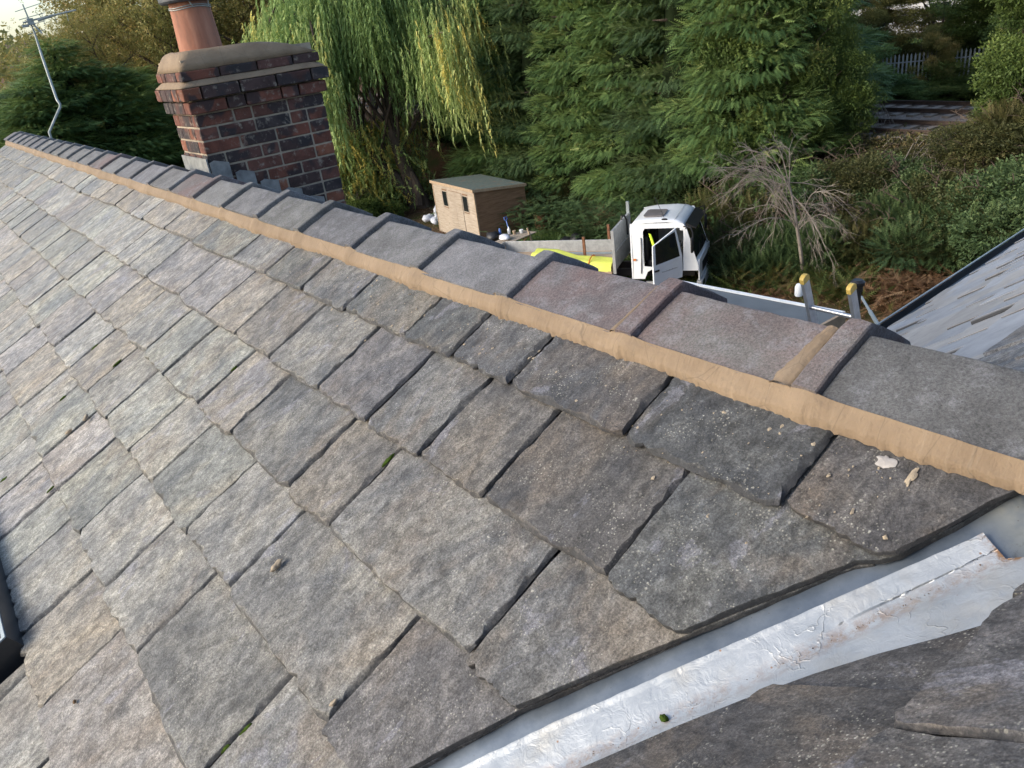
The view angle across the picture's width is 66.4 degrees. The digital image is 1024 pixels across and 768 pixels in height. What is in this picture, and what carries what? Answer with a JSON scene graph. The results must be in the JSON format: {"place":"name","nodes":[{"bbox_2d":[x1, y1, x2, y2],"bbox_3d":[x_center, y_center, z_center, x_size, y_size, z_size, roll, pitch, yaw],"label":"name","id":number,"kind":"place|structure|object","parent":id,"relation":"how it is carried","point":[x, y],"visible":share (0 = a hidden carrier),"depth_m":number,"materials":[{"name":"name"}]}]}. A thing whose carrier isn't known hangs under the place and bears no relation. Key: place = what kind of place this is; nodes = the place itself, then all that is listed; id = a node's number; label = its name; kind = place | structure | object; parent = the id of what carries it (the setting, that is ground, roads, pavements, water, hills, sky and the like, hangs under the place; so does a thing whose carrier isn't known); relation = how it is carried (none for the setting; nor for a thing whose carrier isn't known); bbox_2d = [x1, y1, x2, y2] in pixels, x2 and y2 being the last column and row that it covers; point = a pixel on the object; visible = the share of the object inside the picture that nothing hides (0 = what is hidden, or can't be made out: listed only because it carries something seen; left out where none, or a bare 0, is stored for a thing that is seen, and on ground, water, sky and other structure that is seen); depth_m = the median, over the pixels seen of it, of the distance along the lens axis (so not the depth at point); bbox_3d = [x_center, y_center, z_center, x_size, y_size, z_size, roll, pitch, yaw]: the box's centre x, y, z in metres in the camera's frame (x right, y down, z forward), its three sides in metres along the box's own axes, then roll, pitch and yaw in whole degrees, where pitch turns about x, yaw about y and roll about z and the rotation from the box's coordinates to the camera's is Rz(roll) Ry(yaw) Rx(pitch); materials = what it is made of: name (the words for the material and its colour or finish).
{"place":"outdoors","nodes":[
{"label":"outdoors","id":0,"kind":"place"},
{"bbox_2d":[0,0,140,41],"label":"sky","id":1,"kind":"structure","parent":0,"point":[8,8],"materials":[{"name":"white"}]},
{"bbox_2d":[0,1,978,323],"bbox_3d":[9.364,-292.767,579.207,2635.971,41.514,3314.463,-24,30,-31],"label":"ground","id":2,"kind":"structure","parent":0,"point":[434,159],"depth_m":37.26,"materials":[{"name":"brown plant"}]},
{"bbox_2d":[0,87,27,146],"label":"conifer tree","id":3,"kind":"object","parent":2,"relation":"on","point":[2,96],"depth_m":38.48,"materials":[{"name":"green plant"}]},
{"bbox_2d":[0,77,122,151],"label":"conifer tree","id":4,"kind":"object","parent":2,"relation":"on","point":[34,119],"visible":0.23,"depth_m":35.47,"materials":[{"name":"green plant"}]},
{"bbox_2d":[0,0,159,93],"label":"autumn tree","id":5,"kind":"object","parent":2,"relation":"on","point":[112,43],"visible":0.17,"depth_m":48.90,"materials":[{"name":"green plant"}]},
{"bbox_2d":[0,36,172,164],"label":"conifer tree","id":6,"kind":"object","parent":2,"relation":"on","point":[58,72],"visible":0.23,"depth_m":37.40,"materials":[{"name":"green plant"}]},
{"bbox_2d":[8,1,171,133],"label":"autumn tree","id":7,"kind":"object","parent":2,"relation":"on","point":[81,36],"visible":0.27,"depth_m":42.86,"materials":[{"name":"green plant"}]},
{"bbox_2d":[65,62,184,167],"bbox_3d":[-20.070,-11.793,40.637,10.132,9.073,10.057,-23,29,-29],"label":"conifer tree","id":8,"kind":"object","parent":2,"relation":"on","point":[115,74],"visible":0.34,"depth_m":38.88,"materials":[{"name":"green plant"}]},
{"bbox_2d":[18,0,234,88],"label":"autumn tree","id":9,"kind":"object","parent":2,"relation":"on","point":[161,22],"visible":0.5,"depth_m":43.71,"materials":[{"name":"green plant"}]},
{"bbox_2d":[113,65,173,159],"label":"conifer tree","id":10,"kind":"object","parent":2,"relation":"on","point":[148,72],"visible":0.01,"depth_m":42.96,"materials":[{"name":"green plant"}]},
{"bbox_2d":[136,74,184,167],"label":"conifer tree","id":11,"kind":"object","parent":2,"relation":"on","point":[156,83],"visible":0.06,"depth_m":41.85,"materials":[{"name":"green plant"}]},
{"bbox_2d":[92,0,269,65],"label":"autumn tree","id":12,"kind":"object","parent":2,"relation":"on","point":[225,9],"visible":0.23,"depth_m":46.52,"materials":[{"name":"green plant"}]},
{"bbox_2d":[153,0,262,41],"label":"autumn tree","id":13,"kind":"object","parent":2,"relation":"on","point":[233,18],"visible":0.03,"depth_m":51.45,"materials":[{"name":"green plant"}]},
{"bbox_2d":[136,0,285,50],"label":"autumn tree","id":14,"kind":"object","parent":2,"relation":"on","point":[253,8],"visible":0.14,"depth_m":47.02,"materials":[{"name":"green plant"}]},
{"bbox_2d":[0,0,715,146],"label":"woodland","id":15,"kind":"object","parent":2,"relation":"on","point":[6,74],"visible":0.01,"depth_m":82.98,"materials":[{"name":"green plant"}]},
{"bbox_2d":[363,65,375,112],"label":"autumn tree","id":16,"kind":"object","parent":2,"relation":"on","point":[371,100],"depth_m":56.55,"materials":[{"name":"brown plant"}]},
{"bbox_2d":[342,183,409,216],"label":"shrub","id":17,"kind":"object","parent":2,"relation":"on","point":[369,205],"visible":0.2,"depth_m":38.43,"materials":[{"name":"green plant"}]},
{"bbox_2d":[231,0,561,214],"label":"willow tree","id":18,"kind":"object","parent":2,"relation":"on","point":[393,47],"visible":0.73,"depth_m":34.99,"materials":[{"name":"green plant"}]},
{"bbox_2d":[422,206,438,224],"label":"rubble sacks","id":19,"kind":"object","parent":2,"relation":"on","point":[428,217],"visible":0.7,"depth_m":36.70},
{"bbox_2d":[397,78,477,150],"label":"conifer tree","id":20,"kind":"object","parent":2,"relation":"on","point":[442,139],"visible":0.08,"depth_m":43.47,"materials":[{"name":"green plant"}]},
{"bbox_2d":[430,3,518,145],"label":"conifer tree","id":21,"kind":"object","parent":2,"relation":"on","point":[453,129],"visible":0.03,"depth_m":40.34,"materials":[{"name":"green plant"}]},
{"bbox_2d":[429,174,528,240],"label":"garden shed","id":22,"kind":"structure","parent":2,"relation":"on","point":[475,204],"depth_m":32.76,"materials":[{"name":"brown wood"}]},
{"bbox_2d":[441,190,448,206],"bbox_3d":[-2.907,-8.069,34.055,0.026,0.700,0.479,-21,28,-25],"label":"window","id":23,"kind":"structure","parent":22,"relation":"in","point":[444,194],"depth_m":34.07,"materials":[{"name":"black glass"}]},
{"bbox_2d":[447,190,459,228],"bbox_3d":[-2.489,-7.343,33.758,0.023,1.950,0.603,-21,28,-25],"label":"door","id":24,"kind":"structure","parent":22,"relation":"in","point":[451,196],"depth_m":33.68,"materials":[{"name":"wood"}]},
{"bbox_2d":[454,192,466,230],"bbox_3d":[-2.171,-7.153,33.266,0.023,1.950,0.603,-21,28,-25],"label":"door","id":25,"kind":"structure","parent":22,"relation":"in","point":[458,199],"depth_m":33.16,"materials":[{"name":"wood"}]},
{"bbox_2d":[461,195,469,212],"bbox_3d":[-1.928,-7.483,32.542,0.026,0.700,0.479,-21,28,-25],"label":"window","id":26,"kind":"structure","parent":22,"relation":"in","point":[464,198],"depth_m":32.55,"materials":[{"name":"black glass"}]},
{"bbox_2d":[438,0,536,189],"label":"conifer tree","id":27,"kind":"object","parent":2,"relation":"on","point":[473,161],"visible":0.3,"depth_m":36.59,"materials":[{"name":"green plant"}]},
{"bbox_2d":[469,0,606,195],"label":"conifer tree","id":28,"kind":"object","parent":2,"relation":"on","point":[527,17],"visible":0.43,"depth_m":34.23,"materials":[{"name":"green plant"}]},
{"bbox_2d":[533,211,548,230],"bbox_3d":[1.252,-6.818,33.009,0.690,0.800,0.690,-24,30,-31],"label":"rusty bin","id":29,"kind":"object","parent":2,"relation":"on","point":[546,220],"visible":0.33,"depth_m":32.78,"materials":[{"name":"metal"}]},
{"bbox_2d":[509,0,611,112],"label":"conifer tree","id":30,"kind":"object","parent":2,"relation":"on","point":[554,50],"depth_m":35.59,"materials":[{"name":"green plant"}]},
{"bbox_2d":[516,0,617,197],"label":"conifer tree","id":31,"kind":"object","parent":2,"relation":"on","point":[573,116],"visible":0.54,"depth_m":31.84,"materials":[{"name":"green plant"}]},
{"bbox_2d":[560,233,582,239],"bbox_3d":[2.304,-5.521,30.328,1.056,0.652,0.758,2,27,21],"label":"black bag","id":32,"kind":"object","parent":2,"relation":"on","point":[570,238],"visible":0.29,"depth_m":30.09,"materials":[{"name":"plastic"}]},
{"bbox_2d":[425,189,740,255],"bbox_3d":[2.407,-6.420,30.848,4.892,2.062,20.854,-24,30,-31],"label":"hedge skirt","id":33,"kind":"object","parent":2,"relation":"on","point":[611,220],"visible":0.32,"depth_m":30.69,"materials":[{"name":"green plant"}]},
{"bbox_2d":[502,198,709,284],"bbox_3d":[2.493,-4.288,24.796,7.242,3.006,3.249,2,27,20],"label":"flatbed truck","id":34,"kind":"object","parent":2,"relation":"on","point":[648,238],"visible":0.63,"depth_m":23.73,"materials":[{"name":"paint"}]},
{"bbox_2d":[531,248,612,271],"bbox_3d":[1.945,-4.003,25.055,2.926,0.495,1.031,8,30,30],"label":"yellow sheeting","id":35,"kind":"object","parent":34,"relation":"on","point":[602,263],"visible":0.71,"depth_m":24.66,"materials":[{"name":"plastic"}]},
{"bbox_2d":[569,251,611,253],"bbox_3d":[2.380,-4.318,25.995,2.600,0.100,0.160,3,28,22],"label":"metal length","id":36,"kind":"object","parent":34,"relation":"on","point":[609,252],"visible":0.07,"depth_m":25.80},
{"bbox_2d":[576,254,611,256],"bbox_3d":[2.099,-4.207,25.849,3.000,0.100,0.160,3,28,22],"label":"timber length","id":37,"kind":"object","parent":34,"relation":"on","point":[606,255],"depth_m":25.50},
{"bbox_2d":[560,0,665,209],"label":"conifer tree","id":38,"kind":"object","parent":2,"relation":"on","point":[597,181],"visible":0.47,"depth_m":29.69,"materials":[{"name":"green plant"}]},
{"bbox_2d":[510,224,753,292],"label":"grass tufts","id":39,"kind":"object","parent":2,"relation":"on","point":[542,237],"visible":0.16,"depth_m":30.66,"materials":[{"name":"plant"}]},
{"bbox_2d":[600,0,705,142],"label":"conifer tree","id":40,"kind":"object","parent":2,"relation":"on","point":[652,56],"visible":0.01,"depth_m":30.96,"materials":[{"name":"green plant"}]},
{"bbox_2d":[596,0,720,214],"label":"conifer tree","id":41,"kind":"object","parent":2,"relation":"on","point":[673,191],"visible":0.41,"depth_m":27.89,"materials":[{"name":"green plant"}]},
{"bbox_2d":[352,98,972,148],"bbox_3d":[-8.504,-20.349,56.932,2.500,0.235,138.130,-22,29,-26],"label":"railway track","id":42,"kind":"structure","parent":2,"relation":"on","point":[915,124],"depth_m":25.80,"materials":[{"name":"metal"}]},
{"bbox_2d":[350,91,983,118],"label":"railway track","id":43,"kind":"structure","parent":42,"relation":"on","point":[936,110],"depth_m":28.35,"materials":[{"name":"metal"}]},
{"bbox_2d":[401,194,925,320],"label":"leaf litter","id":44,"kind":"object","parent":2,"relation":"on","point":[641,280],"visible":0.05,"depth_m":25.91,"materials":[{"name":"brown plant"}]},
{"bbox_2d":[678,214,764,290],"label":"shrub","id":45,"kind":"object","parent":2,"relation":"on","point":[714,249],"visible":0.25,"depth_m":24.46,"materials":[{"name":"green plant"}]},
{"bbox_2d":[463,122,981,276],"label":"bank undergrowth","id":46,"kind":"object","parent":2,"relation":"on","point":[567,186],"visible":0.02,"depth_m":33.55,"materials":[{"name":"green plant"}]},
{"bbox_2d":[678,151,782,240],"bbox_3d":[7.680,-5.679,26.269,3.952,4.414,4.793,-27,31,-34],"label":"shrub","id":47,"kind":"object","parent":2,"relation":"on","point":[746,216],"visible":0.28,"depth_m":25.29,"materials":[{"name":"green plant"}]},
{"bbox_2d":[645,0,851,227],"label":"conifer tree","id":48,"kind":"object","parent":2,"relation":"on","point":[732,81],"visible":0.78,"depth_m":24.71,"materials":[{"name":"green plant"}]},
{"bbox_2d":[706,182,804,290],"bbox_3d":[7.726,-4.676,25.075,3.648,3.375,4.425,-8,25,0],"label":"shrub","id":49,"kind":"object","parent":2,"relation":"on","point":[758,233],"visible":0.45,"depth_m":24.09,"materials":[{"name":"green plant"}]},
{"bbox_2d":[690,0,830,201],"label":"young tree","id":50,"kind":"object","parent":2,"relation":"on","point":[732,46],"visible":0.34,"depth_m":24.68,"materials":[{"name":"green plant"}]},
{"bbox_2d":[711,126,826,222],"bbox_3d":[8.778,-6.452,26.064,4.425,4.414,3.648,0,27,17],"label":"shrub","id":51,"kind":"object","parent":2,"relation":"on","point":[751,185],"visible":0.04,"depth_m":25.34,"materials":[{"name":"green plant"}]},
{"bbox_2d":[697,130,870,285],"bbox_3d":[7.867,-4.665,22.291,4.966,4.922,2.791,-2,26,14],"label":"dead tree","id":52,"kind":"object","parent":2,"relation":"on","point":[777,186],"visible":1,"depth_m":22.04,"materials":[{"name":"wood"}]},
{"bbox_2d":[688,0,899,145],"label":"conifer tree","id":53,"kind":"object","parent":2,"relation":"on","point":[881,69],"visible":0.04,"depth_m":26.86,"materials":[{"name":"green plant"}]},
{"bbox_2d":[738,192,851,292],"bbox_3d":[8.844,-4.631,24.474,3.952,3.635,4.793,-4,26,9],"label":"shrub","id":54,"kind":"object","parent":2,"relation":"on","point":[780,255],"visible":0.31,"depth_m":23.43,"materials":[{"name":"green plant"}]},
{"bbox_2d":[680,253,927,313],"bbox_3d":[8.068,-3.559,23.816,4.390,1.271,10.584,-24,30,-31],"label":"fern patch","id":55,"kind":"object","parent":2,"relation":"on","point":[822,283],"visible":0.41,"depth_m":22.50,"materials":[{"name":"green plant"}]},
{"bbox_2d":[728,0,890,160],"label":"young tree","id":56,"kind":"object","parent":2,"relation":"on","point":[841,15],"visible":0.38,"depth_m":24.46,"materials":[{"name":"green plant"}]},
{"bbox_2d":[757,143,870,222],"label":"shrub","id":57,"kind":"object","parent":2,"relation":"on","point":[805,187],"visible":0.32,"depth_m":24.24,"materials":[{"name":"green plant"}]},
{"bbox_2d":[693,256,961,319],"bbox_3d":[9.174,-2.929,22.523,3.386,1.590,8.940,-27,31,-35],"label":"dead fern patch","id":58,"kind":"object","parent":2,"relation":"on","point":[918,285],"visible":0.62,"depth_m":20.92,"materials":[{"name":"plant"}]},
{"bbox_2d":[778,21,878,162],"bbox_3d":[10.478,-9.426,25.455,3.623,4.748,3.098,-16,27,-16],"label":"young tree","id":59,"kind":"object","parent":2,"relation":"on","point":[857,63],"visible":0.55,"depth_m":24.68,"materials":[{"name":"green plant"}]},
{"bbox_2d":[774,189,894,293],"bbox_3d":[9.909,-4.484,23.764,3.952,3.375,4.793,-1,26,14],"label":"shrub","id":60,"kind":"object","parent":2,"relation":"on","point":[831,224],"visible":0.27,"depth_m":22.75,"materials":[{"name":"green plant"}]},
{"bbox_2d":[800,134,899,216],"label":"shrub","id":61,"kind":"object","parent":2,"relation":"on","point":[855,170],"visible":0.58,"depth_m":23.52,"materials":[{"name":"green plant"}]},
{"bbox_2d":[850,278,864,308],"bbox_3d":[4.137,1.312,9.745,0.156,5.490,0.152,-24,30,-31],"label":"vent pipe","id":62,"kind":"object","parent":2,"relation":"on","point":[859,283],"visible":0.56,"depth_m":8.56,"materials":[{"name":"black plastic"}]},
{"bbox_2d":[843,0,892,67],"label":"scrub tree","id":63,"kind":"object","parent":2,"relation":"on","point":[881,26],"depth_m":35.84,"materials":[{"name":"green plant"}]},
{"bbox_2d":[860,101,894,126],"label":"bramble","id":64,"kind":"object","parent":2,"relation":"on","point":[877,113],"visible":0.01,"depth_m":26.52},
{"bbox_2d":[854,23,903,93],"bbox_3d":[14.700,-14.157,34.843,4.735,3.583,5.734,-4,26,8],"label":"scrub tree","id":65,"kind":"object","parent":2,"relation":"on","point":[876,48],"visible":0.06,"depth_m":33.11,"materials":[{"name":"green plant"}]},
{"bbox_2d":[803,172,966,279],"bbox_3d":[10.990,-4.531,22.923,5.162,3.116,4.256,13,32,37],"label":"shrub","id":66,"kind":"object","parent":2,"relation":"on","point":[855,230],"visible":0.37,"depth_m":22.33,"materials":[{"name":"green plant"}]},
{"bbox_2d":[851,64,918,103],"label":"scrub bush","id":67,"kind":"object","parent":2,"relation":"on","point":[898,76],"visible":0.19,"depth_m":31.40,"materials":[{"name":"green plant"}]},
{"bbox_2d":[844,0,926,73],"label":"scrub tree","id":68,"kind":"object","parent":2,"relation":"on","point":[879,13],"visible":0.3,"depth_m":35.10,"materials":[{"name":"green plant"}]},
{"bbox_2d":[842,135,949,210],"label":"shrub","id":69,"kind":"object","parent":2,"relation":"on","point":[907,172],"visible":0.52,"depth_m":22.89,"materials":[{"name":"green plant"}]},
{"bbox_2d":[812,122,985,176],"bbox_3d":[13.005,-6.773,23.875,3.689,1.962,9.314,-24,30,-31],"label":"bank crest scrub","id":70,"kind":"object","parent":2,"relation":"on","point":[883,142],"visible":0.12,"depth_m":24.80,"materials":[{"name":"green plant"}]},
{"bbox_2d":[855,0,963,32],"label":"pale building","id":71,"kind":"structure","parent":2,"relation":"on","point":[920,4],"depth_m":49.05,"materials":[{"name":"metal"}]},
{"bbox_2d":[879,79,952,100],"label":"scrub bush","id":72,"kind":"object","parent":2,"relation":"on","point":[919,94],"visible":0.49,"depth_m":31.37,"materials":[{"name":"green plant"}]},
{"bbox_2d":[888,138,944,166],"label":"shrub","id":73,"kind":"object","parent":2,"relation":"on","point":[906,149],"visible":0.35,"depth_m":23.69,"materials":[{"name":"green plant"}]},
{"bbox_2d":[848,143,993,276],"bbox_3d":[11.739,-4.935,22.234,4.256,3.375,5.162,-5,26,7],"label":"shrub","id":74,"kind":"object","parent":2,"relation":"on","point":[907,213],"visible":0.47,"depth_m":21.26,"materials":[{"name":"green plant"}]},
{"bbox_2d":[874,0,982,66],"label":"scrub tree","id":75,"kind":"object","parent":2,"relation":"on","point":[925,22],"visible":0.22,"depth_m":35.07,"materials":[{"name":"green plant"}]},
{"bbox_2d":[875,35,981,99],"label":"trackside scrub","id":76,"kind":"object","parent":2,"relation":"on","point":[915,40],"visible":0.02,"depth_m":35.75,"materials":[{"name":"green plant"}]},
{"bbox_2d":[873,47,988,81],"bbox_3d":[17.753,-13.100,33.040,9.835,1.809,0.072,5,29,26],"label":"palisade fence","id":77,"kind":"object","parent":2,"relation":"on","point":[919,60],"visible":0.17,"depth_m":33.07,"materials":[{"name":"metal"}]},
{"bbox_2d":[877,128,985,185],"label":"bramble","id":78,"kind":"object","parent":2,"relation":"on","point":[921,148],"visible":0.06,"depth_m":23.23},
{"bbox_2d":[905,24,961,95],"bbox_3d":[17.224,-13.048,32.100,2.007,3.284,1.657,9,30,31],"label":"scrub tree","id":79,"kind":"object","parent":2,"relation":"on","point":[934,40],"visible":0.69,"depth_m":31.62,"materials":[{"name":"green plant"}]},
{"bbox_2d":[885,140,1023,262],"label":"shrub","id":80,"kind":"object","parent":2,"relation":"on","point":[924,189],"visible":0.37,"depth_m":21.26,"materials":[{"name":"green plant"}]},
{"bbox_2d":[922,75,986,100],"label":"scrub bush","id":81,"kind":"object","parent":2,"relation":"on","point":[946,84],"visible":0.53,"depth_m":30.85,"materials":[{"name":"green plant"}]},
{"bbox_2d":[920,0,1010,86],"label":"scrub tree","id":82,"kind":"object","parent":2,"relation":"on","point":[966,15],"visible":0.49,"depth_m":31.40,"materials":[{"name":"green plant"}]},
{"bbox_2d":[915,101,1023,175],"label":"shrub","id":83,"kind":"object","parent":2,"relation":"on","point":[958,151],"visible":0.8,"depth_m":21.52,"materials":[{"name":"green plant"}]},
{"bbox_2d":[927,140,1023,249],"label":"shrub","id":84,"kind":"object","parent":2,"relation":"on","point":[950,186],"visible":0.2,"depth_m":20.39,"materials":[{"name":"green plant"}]},
{"bbox_2d":[949,56,1008,100],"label":"scrub bush","id":85,"kind":"object","parent":2,"relation":"on","point":[972,90],"visible":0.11,"depth_m":29.54,"materials":[{"name":"green plant"}]},
{"bbox_2d":[944,73,1023,171],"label":"shrub","id":86,"kind":"object","parent":2,"relation":"on","point":[1009,109],"visible":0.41,"depth_m":21.43,"materials":[{"name":"green plant"}]},
{"bbox_2d":[946,145,1023,266],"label":"shrub","id":87,"kind":"object","parent":2,"relation":"on","point":[1007,169],"visible":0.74,"depth_m":19.69,"materials":[{"name":"green plant"}]},
{"bbox_2d":[967,0,1010,66],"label":"scrub tree","id":88,"kind":"object","parent":2,"relation":"on","point":[993,29],"visible":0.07,"depth_m":29.93,"materials":[{"name":"green plant"}]},
{"bbox_2d":[963,0,1023,123],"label":"young tree","id":89,"kind":"object","parent":2,"relation":"on","point":[1006,66],"visible":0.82,"depth_m":21.46,"materials":[{"name":"green plant"}]},
{"bbox_2d":[969,0,1023,115],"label":"young tree","id":90,"kind":"object","parent":2,"relation":"on","point":[1014,23],"visible":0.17,"depth_m":22.14,"materials":[{"name":"green plant"}]},
{"bbox_2d":[0,0,1023,767],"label":"house","id":91,"kind":"structure","parent":0,"point":[590,516],"depth_m":1.74,"materials":[{"name":"stone"}]},
{"bbox_2d":[0,558,24,683],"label":"roof window","id":92,"kind":"structure","parent":91,"relation":"in","point":[11,641],"depth_m":2.19,"materials":[{"name":"black glass"}]},
{"bbox_2d":[15,3,75,137],"bbox_3d":[-5.593,-3.617,9.699,0.412,2.021,0.886,6,29,27],"label":"tv aerial","id":93,"kind":"object","parent":91,"relation":"attached to","point":[29,21],"visible":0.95,"depth_m":9.50,"materials":[{"name":"metal"}]},
{"bbox_2d":[270,559,281,571],"bbox_3d":[-0.560,0.431,1.858,0.016,0.015,0.041,18,63,46],"label":"mortar crumb","id":94,"kind":"object","parent":91,"relation":"on","point":[276,565],"visible":1,"depth_m":1.85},
{"bbox_2d":[382,453,394,467],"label":"moss tuft","id":95,"kind":"object","parent":91,"relation":"on","point":[388,459],"visible":1,"depth_m":1.93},
{"bbox_2d":[685,281,845,328],"bbox_3d":[2.299,1.592,10.258,2.915,5.015,2.450,-24,30,-31],"label":"flat roof extension","id":96,"kind":"object","parent":91,"relation":"attached to","point":[787,308],"visible":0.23,"depth_m":9.51,"materials":[{"name":"metal"}]},
{"bbox_2d":[795,283,802,296],"bbox_3d":[3.526,-1.158,9.614,0.100,0.155,0.097,-24,30,-31],"label":"white container","id":97,"kind":"object","parent":96,"relation":"on","point":[798,291],"visible":0.81,"depth_m":9.58,"materials":[{"name":"paint"}]},
{"bbox_2d":[799,273,860,323],"bbox_3d":[2.423,-0.298,5.812,0.434,1.123,0.406,-24,30,-31],"label":"ladder","id":98,"kind":"object","parent":91,"relation":"on","point":[812,308],"visible":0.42,"depth_m":5.63,"materials":[{"name":"metal"}]},
{"bbox_2d":[861,296,879,324],"bbox_3d":[4.591,-0.931,10.028,0.052,0.174,1.425,-1,26,15],"label":"metal pole","id":99,"kind":"object","parent":91,"relation":"on","point":[873,317],"visible":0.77,"depth_m":9.94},
{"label":"timber sheet","id":100,"kind":"object","parent":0,"visible":0},
{"bbox_2d":[495,228,536,247],"bbox_3d":[0.108,-5.398,30.171,1.039,1.030,1.876,16,35,41],"label":"work bench","id":101,"kind":"object","parent":100,"relation":"on","point":[519,235],"visible":0.47,"depth_m":30.18,"materials":[{"name":"wood"}]},
{"bbox_2d":[486,231,499,240],"bbox_3d":[-0.732,-5.723,30.358,0.580,0.384,0.593,-24,30,-31],"label":"tool bag","id":102,"kind":"object","parent":101,"relation":"on","point":[493,235],"visible":0.8,"depth_m":30.16,"materials":[{"name":"fabric"}]},
{"bbox_2d":[499,234,509,239],"bbox_3d":[-0.276,-5.600,29.928,0.415,0.208,0.605,-11,26,-5],"label":"bag","id":103,"kind":"object","parent":101,"relation":"on","point":[504,236],"visible":1,"depth_m":29.80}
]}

